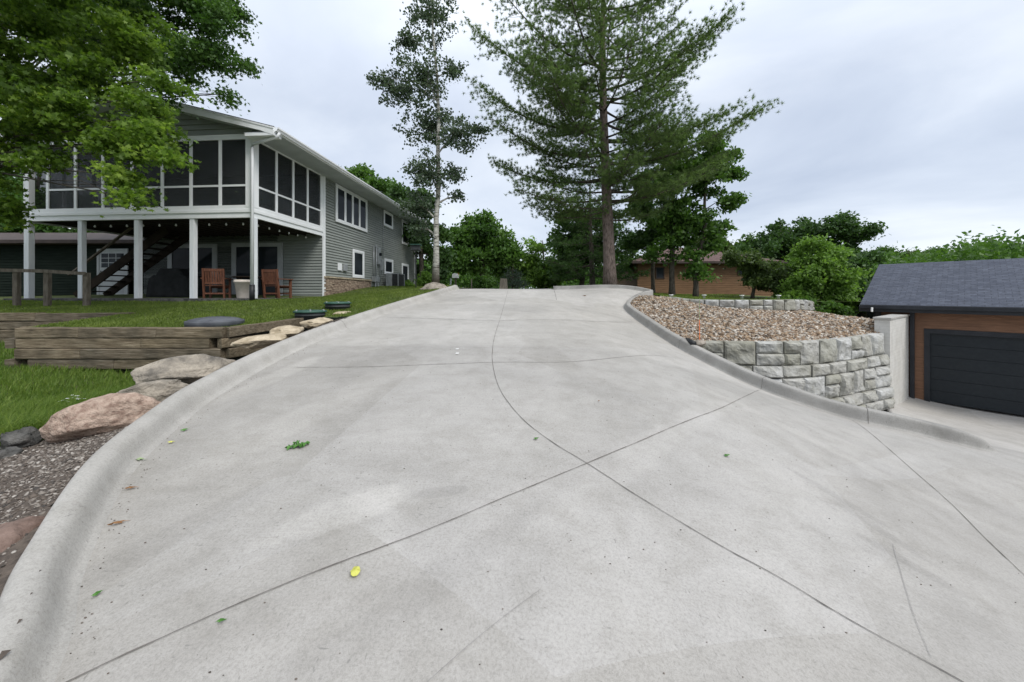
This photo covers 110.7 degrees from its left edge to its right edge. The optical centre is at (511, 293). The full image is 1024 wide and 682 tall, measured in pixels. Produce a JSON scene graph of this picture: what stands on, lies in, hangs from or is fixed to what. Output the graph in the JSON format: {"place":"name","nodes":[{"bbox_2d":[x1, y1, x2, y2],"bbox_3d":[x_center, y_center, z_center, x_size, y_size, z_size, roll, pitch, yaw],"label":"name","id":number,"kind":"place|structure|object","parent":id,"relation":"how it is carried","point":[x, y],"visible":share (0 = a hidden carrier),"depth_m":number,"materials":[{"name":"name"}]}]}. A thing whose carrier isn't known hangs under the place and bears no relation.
{"place":"outdoors","nodes":[
{"label":"outdoors","id":0,"kind":"place"},
{"bbox_2d":[0,340,134,506],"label":"lawn","id":1,"kind":"structure","parent":0,"point":[59,382],"depth_m":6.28,"materials":[{"name":"green plant"}]},
{"bbox_2d":[0,382,135,444],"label":"long grass","id":2,"kind":"structure","parent":1,"relation":"on","point":[16,417],"depth_m":4.15,"materials":[{"name":"green plant"}]},
{"bbox_2d":[0,312,135,342],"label":"timber wall","id":3,"kind":"structure","parent":1,"relation":"on","point":[10,323],"depth_m":8.31,"materials":[{"name":"brown wood"}]},
{"bbox_2d":[4,318,303,368],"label":"timber wall","id":4,"kind":"structure","parent":1,"relation":"on","point":[115,347],"depth_m":6.57,"materials":[{"name":"brown wood"}]},
{"bbox_2d":[0,318,341,658],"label":"chip bed","id":5,"kind":"object","parent":1,"relation":"on","point":[21,545],"visible":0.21,"depth_m":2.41,"materials":[{"name":"gravel"}]},
{"bbox_2d":[0,446,22,458],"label":"boulder","id":6,"kind":"object","parent":5,"relation":"on","point":[9,451],"visible":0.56,"depth_m":3.29,"materials":[{"name":"grey stone"}]},
{"bbox_2d":[0,426,42,449],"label":"boulder","id":7,"kind":"object","parent":5,"relation":"on","point":[23,437],"visible":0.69,"depth_m":3.44,"materials":[{"name":"grey stone"}]},
{"bbox_2d":[0,516,45,551],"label":"boulder","id":8,"kind":"object","parent":5,"relation":"on","point":[13,532],"visible":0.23,"depth_m":2.01,"materials":[{"name":"pink stone"}]},
{"bbox_2d":[38,392,160,442],"bbox_3d":[-4.229,1.290,3.682,0.881,0.485,0.410,0,0,-38],"label":"boulder","id":9,"kind":"object","parent":5,"relation":"on","point":[103,414],"visible":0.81,"depth_m":3.54,"materials":[{"name":"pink stone"}]},
{"bbox_2d":[117,379,188,401],"bbox_3d":[-4.580,1.294,4.501,0.794,0.364,0.327,0,0,-38],"label":"boulder","id":10,"kind":"object","parent":5,"relation":"on","point":[160,390],"visible":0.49,"depth_m":4.45,"materials":[{"name":"beige stone"}]},
{"bbox_2d":[130,354,235,383],"bbox_3d":[-4.690,1.135,5.136,0.501,0.488,1.154,0,0,45],"label":"boulder","id":11,"kind":"object","parent":5,"relation":"on","point":[188,369],"visible":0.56,"depth_m":4.96,"materials":[{"name":"beige stone"}]},
{"bbox_2d":[230,333,286,348],"bbox_3d":[-4.531,0.861,6.353,0.812,0.244,0.482,0,0,-30],"label":"flat stone","id":12,"kind":"object","parent":5,"relation":"on","point":[256,341],"visible":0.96,"depth_m":6.21,"materials":[{"name":"stone"}]},
{"bbox_2d":[269,325,303,336],"bbox_3d":[-4.395,0.750,6.980,0.366,0.252,0.715,0,0,21],"label":"flat stone","id":13,"kind":"object","parent":5,"relation":"on","point":[289,330],"visible":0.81,"depth_m":6.86,"materials":[{"name":"stone"}]},
{"bbox_2d":[299,317,332,328],"bbox_3d":[-4.254,0.644,7.769,0.324,0.227,0.744,0,0,30],"label":"flat stone","id":14,"kind":"object","parent":5,"relation":"on","point":[313,323],"visible":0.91,"depth_m":7.59,"materials":[{"name":"stone"}]},
{"bbox_2d":[0,285,473,326],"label":"lawn","id":15,"kind":"structure","parent":0,"point":[144,296],"depth_m":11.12,"materials":[{"name":"green plant"}]},
{"bbox_2d":[0,268,90,305],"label":"wooden railing","id":16,"kind":"object","parent":15,"relation":"on","point":[47,287],"visible":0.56,"depth_m":9.85,"materials":[{"name":"brown wood"}]},
{"bbox_2d":[0,160,101,232],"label":"broadleaf tree","id":17,"kind":"object","parent":15,"relation":"on","point":[41,228],"visible":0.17,"depth_m":23.77,"materials":[{"name":"green plant"}]},
{"bbox_2d":[0,233,143,296],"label":"outbuilding","id":18,"kind":"structure","parent":15,"relation":"on","point":[56,251],"depth_m":15.39,"materials":[{"name":"green"}]},
{"bbox_2d":[0,0,203,233],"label":"maple tree","id":19,"kind":"object","parent":15,"relation":"on","point":[40,105],"visible":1,"depth_m":7.44,"materials":[{"name":"green plant"}]},
{"bbox_2d":[0,0,263,150],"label":"shade tree","id":20,"kind":"object","parent":15,"relation":"on","point":[204,53],"visible":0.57,"depth_m":9.89,"materials":[{"name":"green plant"}]},
{"bbox_2d":[2,92,422,301],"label":"house","id":21,"kind":"structure","parent":15,"relation":"on","point":[251,174],"depth_m":12.18,"materials":[{"name":"grey wood"}]},
{"bbox_2d":[97,249,128,294],"bbox_3d":[-17.183,-0.880,15.200,1.456,2.080,0.090,0,0,4],"label":"back door","id":22,"kind":"structure","parent":21,"relation":"in","point":[107,257],"depth_m":15.21,"materials":[{"name":"white glass"}]},
{"bbox_2d":[67,227,189,296],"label":"staircase","id":23,"kind":"structure","parent":21,"relation":"on","point":[128,257],"depth_m":13.24,"materials":[{"name":"brown wood"}]},
{"bbox_2d":[146,268,205,296],"bbox_3d":[-12.600,-0.342,13.294,1.576,1.156,0.774,0,0,0],"label":"covered grill","id":24,"kind":"object","parent":21,"relation":"on","point":[168,282],"visible":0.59,"depth_m":12.96,"materials":[{"name":"black fabric"}]},
{"bbox_2d":[56,222,306,237],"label":"string lights","id":25,"kind":"object","parent":21,"relation":"hanging from","point":[159,225],"visible":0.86,"depth_m":11.67,"materials":[{"name":"black plastic"}]},
{"bbox_2d":[167,244,216,292],"bbox_3d":[-13.505,-0.960,14.939,2.230,2.240,0.050,0,0,4],"label":"patio door","id":26,"kind":"structure","parent":21,"relation":"in","point":[207,253],"depth_m":14.91,"materials":[{"name":"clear glass"}]},
{"bbox_2d":[200,268,232,297],"bbox_3d":[-9.935,-0.330,11.913,0.670,0.986,0.700,0,0,-22],"label":"patio chair","id":27,"kind":"object","parent":21,"relation":"on","point":[221,276],"visible":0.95,"depth_m":11.68,"materials":[{"name":"red wood"}]},
{"bbox_2d":[233,279,249,297],"bbox_3d":[-8.720,-0.142,11.550,0.606,0.605,0.606,0,0,0],"label":"planter tub","id":28,"kind":"object","parent":21,"relation":"on","point":[242,288],"visible":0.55,"depth_m":11.33,"materials":[{"name":"beige plastic"}]},
{"bbox_2d":[231,276,262,296],"bbox_3d":[-9.100,-0.211,12.350,1.100,0.748,1.100,0,0,0],"label":"patio table","id":29,"kind":"object","parent":21,"relation":"on","point":[241,277],"visible":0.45,"depth_m":12.00,"materials":[{"name":"brown wood"}]},
{"bbox_2d":[231,243,282,295],"bbox_3d":[-10.614,-0.970,14.719,2.236,2.260,0.050,0,0,4],"label":"patio door","id":30,"kind":"structure","parent":21,"relation":"in","point":[270,255],"depth_m":14.71,"materials":[{"name":"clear glass"}]},
{"bbox_2d":[261,269,292,297],"bbox_3d":[-8.176,-0.330,12.310,0.670,0.986,0.700,0,0,8],"label":"patio chair","id":31,"kind":"object","parent":21,"relation":"on","point":[270,277],"visible":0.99,"depth_m":12.04,"materials":[{"name":"red wood"}]},
{"bbox_2d":[335,183,367,231],"bbox_3d":[-7.573,-3.970,16.829,0.045,1.660,2.820,0,0,4],"label":"window","id":32,"kind":"structure","parent":21,"relation":"in","point":[351,210],"depth_m":16.63,"materials":[{"name":"white plastic"}]},
{"bbox_2d":[352,249,364,277],"bbox_3d":[-7.532,-1.440,17.372,0.045,1.360,1.090,0,0,4],"label":"window","id":33,"kind":"structure","parent":21,"relation":"in","point":[358,257],"depth_m":17.37,"materials":[{"name":"white plastic"}]},
{"bbox_2d":[383,210,392,228],"bbox_3d":[-7.269,-4.330,20.817,0.045,0.900,1.260,0,0,4],"label":"window","id":34,"kind":"structure","parent":21,"relation":"in","point":[387,217],"depth_m":20.69,"materials":[{"name":"white plastic"}]},
{"bbox_2d":[384,258,392,273],"bbox_3d":[-7.264,-1.570,20.877,0.045,0.900,1.180,0,0,4],"label":"window","id":35,"kind":"structure","parent":21,"relation":"in","point":[388,263],"depth_m":20.82,"materials":[{"name":"white plastic"}]},
{"bbox_2d":[402,219,408,245],"bbox_3d":[-7.070,-4.010,23.435,0.045,1.580,1.150,0,0,4],"label":"window","id":36,"kind":"structure","parent":21,"relation":"in","point":[404,239],"depth_m":23.31,"materials":[{"name":"white plastic"}]},
{"bbox_2d":[402,263,408,280],"bbox_3d":[-7.070,-1.290,23.435,0.045,1.340,1.150,0,0,4],"label":"window","id":37,"kind":"structure","parent":21,"relation":"in","point":[405,267],"depth_m":23.48,"materials":[{"name":"white plastic"}]},
{"bbox_2d":[184,316,244,326],"bbox_3d":[-6.076,0.578,7.250,0.960,0.212,0.960,0,0,0],"label":"flat boulder","id":38,"kind":"object","parent":15,"relation":"on","point":[218,321],"visible":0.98,"depth_m":6.94,"materials":[{"name":"grey stone"}]},
{"bbox_2d":[293,309,326,320],"bbox_3d":[-4.647,0.526,8.150,0.690,0.300,0.690,0,0,0],"label":"septic riser","id":39,"kind":"object","parent":15,"relation":"on","point":[309,314],"visible":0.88,"depth_m":7.89,"materials":[{"name":"green plastic"}]},
{"bbox_2d":[323,301,350,309],"bbox_3d":[-4.485,0.361,9.100,0.649,0.305,0.649,0,0,0],"label":"septic riser","id":40,"kind":"object","parent":15,"relation":"on","point":[337,305],"visible":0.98,"depth_m":8.85,"materials":[{"name":"green plastic"}]},
{"bbox_2d":[338,162,399,203],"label":"broadleaf tree","id":41,"kind":"object","parent":15,"relation":"on","point":[363,172],"visible":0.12,"depth_m":34.58,"materials":[{"name":"green plant"}]},
{"bbox_2d":[386,273,404,285],"bbox_3d":[-6.700,-0.680,20.423,0.800,0.920,1.100,0,0,4],"label":"air conditioner","id":42,"kind":"object","parent":15,"relation":"on","point":[395,279],"visible":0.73,"depth_m":19.97,"materials":[{"name":"metal"}]},
{"bbox_2d":[405,279,414,285],"bbox_3d":[-6.313,-0.369,21.511,1.031,1.032,0.844,0,0,0],"label":"bush","id":43,"kind":"object","parent":15,"relation":"on","point":[408,282],"visible":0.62,"depth_m":21.41,"materials":[{"name":"green plant"}]},
{"bbox_2d":[410,244,421,287],"bbox_3d":[-4.180,-1.045,15.400,0.420,2.170,0.400,0,0,0],"label":"bird feeder","id":44,"kind":"object","parent":15,"relation":"on","point":[415,247],"visible":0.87,"depth_m":15.40,"materials":[{"name":"grey metal"}]},
{"bbox_2d":[412,269,431,286],"bbox_3d":[-4.351,-0.558,18.502,1.341,1.468,1.358,0,0,21],"label":"bush","id":45,"kind":"object","parent":15,"relation":"on","point":[424,278],"visible":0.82,"depth_m":18.20,"materials":[{"name":"green plant"}]},
{"bbox_2d":[385,181,459,281],"bbox_3d":[-6.597,-3.957,24.952,4.812,7.788,4.659,0,0,19],"label":"broadleaf tree","id":46,"kind":"object","parent":15,"relation":"on","point":[398,190],"visible":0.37,"depth_m":24.87,"materials":[{"name":"green plant"}]},
{"bbox_2d":[364,0,492,282],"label":"aspen tree","id":47,"kind":"object","parent":15,"relation":"on","point":[432,129],"visible":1,"depth_m":15.86,"materials":[{"name":"green plant"}]},
{"bbox_2d":[420,282,446,289],"bbox_3d":[-3.108,-0.140,13.890,1.204,0.609,0.764,0,0,0],"label":"boulder","id":48,"kind":"object","parent":15,"relation":"on","point":[433,285],"visible":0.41,"depth_m":13.63,"materials":[{"name":"beige stone"}]},
{"bbox_2d":[452,273,458,284],"bbox_3d":[-3.499,-0.743,22.000,0.360,1.055,0.540,0,0,0],"label":"mailbox","id":49,"kind":"object","parent":15,"relation":"on","point":[455,275],"visible":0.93,"depth_m":21.73,"materials":[{"name":"white metal"}]},
{"bbox_2d":[439,208,529,282],"bbox_3d":[-2.565,-3.782,31.132,8.805,6.951,6.969,0,0,0],"label":"broadleaf tree","id":50,"kind":"object","parent":15,"relation":"on","point":[481,243],"visible":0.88,"depth_m":29.52,"materials":[{"name":"green plant"}]},
{"bbox_2d":[417,225,1023,293],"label":"distant wood","id":51,"kind":"object","parent":15,"relation":"on","point":[992,248],"visible":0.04,"depth_m":35.70,"materials":[{"name":"green plant"}]},
{"bbox_2d":[0,0,1023,288],"label":"sky","id":52,"kind":"structure","parent":0,"point":[905,115],"materials":[{"name":"white"}]},
{"bbox_2d":[104,306,921,372],"bbox_3d":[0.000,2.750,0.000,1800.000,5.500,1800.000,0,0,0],"label":"ground","id":53,"kind":"structure","parent":0,"point":[870,315],"depth_m":49.35,"materials":[{"name":"brown soil"}]},
{"bbox_2d":[54,288,1023,681],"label":"driveway","id":54,"kind":"structure","parent":0,"point":[790,492],"depth_m":2.42,"materials":[{"name":"concrete"}]},
{"bbox_2d":[107,520,127,525],"bbox_3d":[-2.532,1.472,2.282,0.112,0.017,0.030,0,0,-40],"label":"fallen leaf","id":55,"kind":"object","parent":54,"relation":"on","point":[115,522],"visible":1,"depth_m":2.27,"materials":[{"name":"brown plant"}]},
{"bbox_2d":[0,285,459,681],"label":"concrete curb","id":56,"kind":"structure","parent":54,"relation":"on","point":[57,552],"depth_m":2.14,"materials":[{"name":"grey concrete"}]},
{"bbox_2d":[285,440,309,449],"bbox_3d":[-1.900,1.337,3.129,0.180,0.059,0.108,0,0,0],"label":"leaf sprig","id":57,"kind":"object","parent":54,"relation":"on","point":[294,445],"visible":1,"depth_m":3.12,"materials":[{"name":"green plant"}]},
{"bbox_2d":[351,566,359,575],"bbox_3d":[-0.850,1.502,1.915,0.058,0.015,0.058,0,0,28],"label":"fallen leaf","id":58,"kind":"object","parent":54,"relation":"on","point":[355,570],"visible":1,"depth_m":1.91,"materials":[{"name":"yellow plant"}]},
{"bbox_2d":[66,390,757,681],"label":"control joint","id":59,"kind":"object","parent":54,"relation":"on","point":[346,559],"visible":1,"depth_m":1.95,"materials":[{"name":"grey concrete"}]},
{"bbox_2d":[427,589,539,681],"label":"hairline crack","id":60,"kind":"object","parent":54,"relation":"on","point":[479,635],"visible":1,"depth_m":1.61,"materials":[{"name":"grey concrete"}]},
{"bbox_2d":[469,273,499,288],"bbox_3d":[-1.853,-0.670,24.055,2.177,1.446,1.869,0,0,0],"label":"bush","id":61,"kind":"object","parent":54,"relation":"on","point":[483,282],"visible":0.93,"depth_m":23.73,"materials":[{"name":"green plant"}]},
{"bbox_2d":[499,278,507,288],"bbox_3d":[-0.476,-0.433,20.000,0.526,0.826,0.540,0,0,0],"label":"tree stump","id":62,"kind":"object","parent":54,"relation":"on","point":[503,283],"visible":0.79,"depth_m":19.82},
{"bbox_2d":[497,267,527,288],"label":"spruce tree","id":63,"kind":"object","parent":54,"relation":"on","point":[516,282],"visible":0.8,"depth_m":23.75,"materials":[{"name":"green plant"}]},
{"bbox_2d":[366,355,658,366],"bbox_3d":[0.337,1.207,5.853,7.089,0.305,0.913,0,0,-18],"label":"control joint","id":64,"kind":"object","parent":54,"relation":"on","point":[480,362],"visible":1,"depth_m":5.35,"materials":[{"name":"grey concrete"}]},
{"bbox_2d":[63,294,1018,679],"bbox_3d":[0.167,1.066,7.720,7.663,2.384,13.492,0,0,0],"label":"grit","id":65,"kind":"object","parent":54,"relation":"on","point":[365,516],"visible":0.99,"depth_m":2.27,"materials":[{"name":"grey stone"}]},
{"bbox_2d":[492,299,963,681],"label":"control joint","id":66,"kind":"object","parent":54,"relation":"on","point":[714,541],"visible":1,"depth_m":2.25,"materials":[{"name":"grey concrete"}]},
{"bbox_2d":[553,285,1001,454],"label":"concrete curb","id":67,"kind":"structure","parent":54,"relation":"on","point":[908,424],"depth_m":6.38,"materials":[{"name":"grey concrete"}]},
{"bbox_2d":[696,340,705,345],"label":"boulder","id":68,"kind":"object","parent":67,"relation":"on","point":[700,342],"visible":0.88,"depth_m":8.47,"materials":[{"name":"beige stone"}]},
{"bbox_2d":[699,298,699,339],"bbox_3d":[4.527,0.713,8.534,0.021,1.190,0.043,0,0,0],"label":"snow stake","id":69,"kind":"object","parent":68,"relation":"on","point":[699,318],"visible":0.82,"depth_m":8.54,"materials":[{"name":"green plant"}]},
{"bbox_2d":[873,314,909,412],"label":"masonry wall","id":70,"kind":"structure","parent":54,"relation":"on","point":[893,328],"depth_m":10.20,"materials":[{"name":"concrete"}]},
{"bbox_2d":[893,546,931,657],"bbox_3d":[2.462,1.847,2.208,0.017,0.025,1.103,0,0,40],"label":"hairline crack","id":71,"kind":"object","parent":54,"relation":"on","point":[909,601],"visible":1,"depth_m":2.13,"materials":[{"name":"grey concrete"}]},
{"bbox_2d":[854,421,1020,571],"bbox_3d":[4.781,2.092,4.270,0.058,0.097,3.777,0,0,29],"label":"control joint","id":72,"kind":"object","parent":54,"relation":"on","point":[955,507],"visible":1,"depth_m":3.40,"materials":[{"name":"grey concrete"}]},
{"bbox_2d":[859,258,1023,415],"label":"garage","id":73,"kind":"structure","parent":54,"relation":"on","point":[965,333],"depth_m":10.74,"materials":[{"name":"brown wood"}]},
{"bbox_2d":[930,333,1023,415],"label":"garage door","id":74,"kind":"structure","parent":73,"relation":"in","point":[979,372],"depth_m":10.32,"materials":[{"name":"black metal"}]},
{"bbox_2d":[525,288,860,303],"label":"lawn","id":75,"kind":"structure","parent":0,"point":[756,297],"depth_m":22.18,"materials":[{"name":"green plant"}]},
{"bbox_2d":[517,235,566,288],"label":"young tree","id":76,"kind":"object","parent":75,"relation":"on","point":[537,278],"visible":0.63,"depth_m":29.60,"materials":[{"name":"green plant"}]},
{"bbox_2d":[544,205,640,284],"bbox_3d":[6.537,-3.410,26.980,8.239,6.672,5.046,0,0,0],"label":"dark tree","id":77,"kind":"object","parent":75,"relation":"on","point":[570,234],"visible":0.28,"depth_m":26.34,"materials":[{"name":"green plant"}]},
{"bbox_2d":[536,175,650,284],"bbox_3d":[5.470,-4.017,23.716,7.571,8.337,7.704,0,0,0],"label":"evergreen tree","id":78,"kind":"object","parent":75,"relation":"on","point":[592,275],"visible":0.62,"depth_m":23.29,"materials":[{"name":"green plant"}]},
{"bbox_2d":[455,0,783,284],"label":"pine tree","id":79,"kind":"object","parent":75,"relation":"on","point":[575,99],"visible":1,"depth_m":14.55,"materials":[{"name":"green plant"}]},
{"bbox_2d":[618,166,670,292],"bbox_3d":[8.249,-3.662,21.059,4.208,8.136,3.110,0,0,0],"label":"oak tree","id":80,"kind":"object","parent":75,"relation":"on","point":[642,239],"visible":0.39,"depth_m":20.63,"materials":[{"name":"green plant"}]},
{"bbox_2d":[635,134,711,294],"bbox_3d":[8.536,-4.075,18.359,3.883,9.029,3.404,0,0,0],"label":"oak tree","id":81,"kind":"object","parent":75,"relation":"on","point":[678,238],"visible":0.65,"depth_m":18.13,"materials":[{"name":"green plant"}]},
{"bbox_2d":[597,248,787,295],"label":"brown house","id":82,"kind":"structure","parent":75,"relation":"on","point":[728,283],"depth_m":25.99,"materials":[{"name":"brown wood"}]},
{"bbox_2d":[655,267,664,278],"bbox_3d":[10.864,-1.501,25.960,0.657,0.844,0.050,0,0,0],"label":"window","id":83,"kind":"structure","parent":82,"relation":"in","point":[659,270],"depth_m":25.97,"materials":[{"name":"black glass"}]},
{"bbox_2d":[676,126,751,296],"bbox_3d":[10.149,-3.963,18.104,3.734,8.809,2.933,0,0,0],"label":"oak tree","id":84,"kind":"object","parent":75,"relation":"on","point":[715,230],"visible":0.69,"depth_m":17.68,"materials":[{"name":"green plant"}]},
{"bbox_2d":[689,234,741,251],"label":"broadleaf tree","id":85,"kind":"object","parent":75,"relation":"on","point":[728,245],"visible":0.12,"depth_m":37.23,"materials":[{"name":"green plant"}]},
{"bbox_2d":[653,293,799,299],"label":"grass","id":86,"kind":"structure","parent":75,"relation":"on","point":[690,296],"depth_m":16.25,"materials":[{"name":"green plant"}]},
{"bbox_2d":[716,246,795,298],"bbox_3d":[14.754,-1.098,20.845,5.105,3.487,3.305,0,0,0],"label":"wide shrub","id":87,"kind":"object","parent":75,"relation":"on","point":[758,273],"visible":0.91,"depth_m":20.56,"materials":[{"name":"green plant"}]},
{"bbox_2d":[731,216,836,272],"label":"dark tree","id":88,"kind":"object","parent":75,"relation":"on","point":[778,240],"visible":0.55,"depth_m":34.85,"materials":[{"name":"green plant"}]},
{"bbox_2d":[765,295,859,315],"bbox_3d":[14.436,0.804,16.993,4.315,1.504,2.344,0,0,0],"label":"bush","id":89,"kind":"object","parent":75,"relation":"on","point":[831,306],"visible":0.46,"depth_m":16.83,"materials":[{"name":"green plant"}]},
{"bbox_2d":[774,233,874,314],"bbox_3d":[16.563,-0.905,18.923,4.788,4.599,3.239,0,0,0],"label":"bright tree","id":90,"kind":"object","parent":75,"relation":"on","point":[816,278],"visible":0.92,"depth_m":18.46,"materials":[{"name":"green plant"}]},
{"bbox_2d":[813,209,887,268],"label":"tall loose tree","id":91,"kind":"object","parent":75,"relation":"on","point":[846,227],"visible":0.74,"depth_m":32.36,"materials":[{"name":"green plant"}]},
{"bbox_2d":[843,248,896,317],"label":"dark tree","id":92,"kind":"object","parent":75,"relation":"on","point":[863,259],"visible":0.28,"depth_m":25.26,"materials":[{"name":"green plant"}]},
{"bbox_2d":[871,245,905,257],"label":"tree","id":93,"kind":"object","parent":75,"relation":"on","point":[883,249],"visible":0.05,"depth_m":47.48,"materials":[{"name":"green plant"}]},
{"bbox_2d":[890,247,932,259],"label":"tree","id":94,"kind":"object","parent":75,"relation":"on","point":[914,250],"visible":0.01,"depth_m":46.55,"materials":[{"name":"green plant"}]},
{"bbox_2d":[922,246,950,256],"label":"tree","id":95,"kind":"object","parent":75,"relation":"on","point":[930,248],"visible":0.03,"depth_m":49.54,"materials":[{"name":"green plant"}]},
{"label":"soil strip","id":96,"kind":"structure","parent":0,"visible":0},
{"bbox_2d":[694,333,894,410],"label":"stone wall","id":97,"kind":"structure","parent":96,"relation":"on","point":[855,370],"depth_m":8.62,"materials":[{"name":"grey stone"}]},
{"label":"gravel slope","id":98,"kind":"structure","parent":0,"visible":0},
{"bbox_2d":[670,297,814,310],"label":"stone wall","id":99,"kind":"structure","parent":98,"relation":"on","point":[789,305],"depth_m":12.06,"materials":[{"name":"grey stone"}]},
{"bbox_2d":[631,295,879,343],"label":"gravel","id":100,"kind":"structure","parent":98,"relation":"on","point":[735,324],"depth_m":10.13,"materials":[{"name":"beige gravel"}]},
{"bbox_2d":[685,338,696,344],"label":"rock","id":101,"kind":"object","parent":100,"relation":"on","point":[691,341],"visible":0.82,"depth_m":8.51,"materials":[{"name":"grey stone"}]}
]}

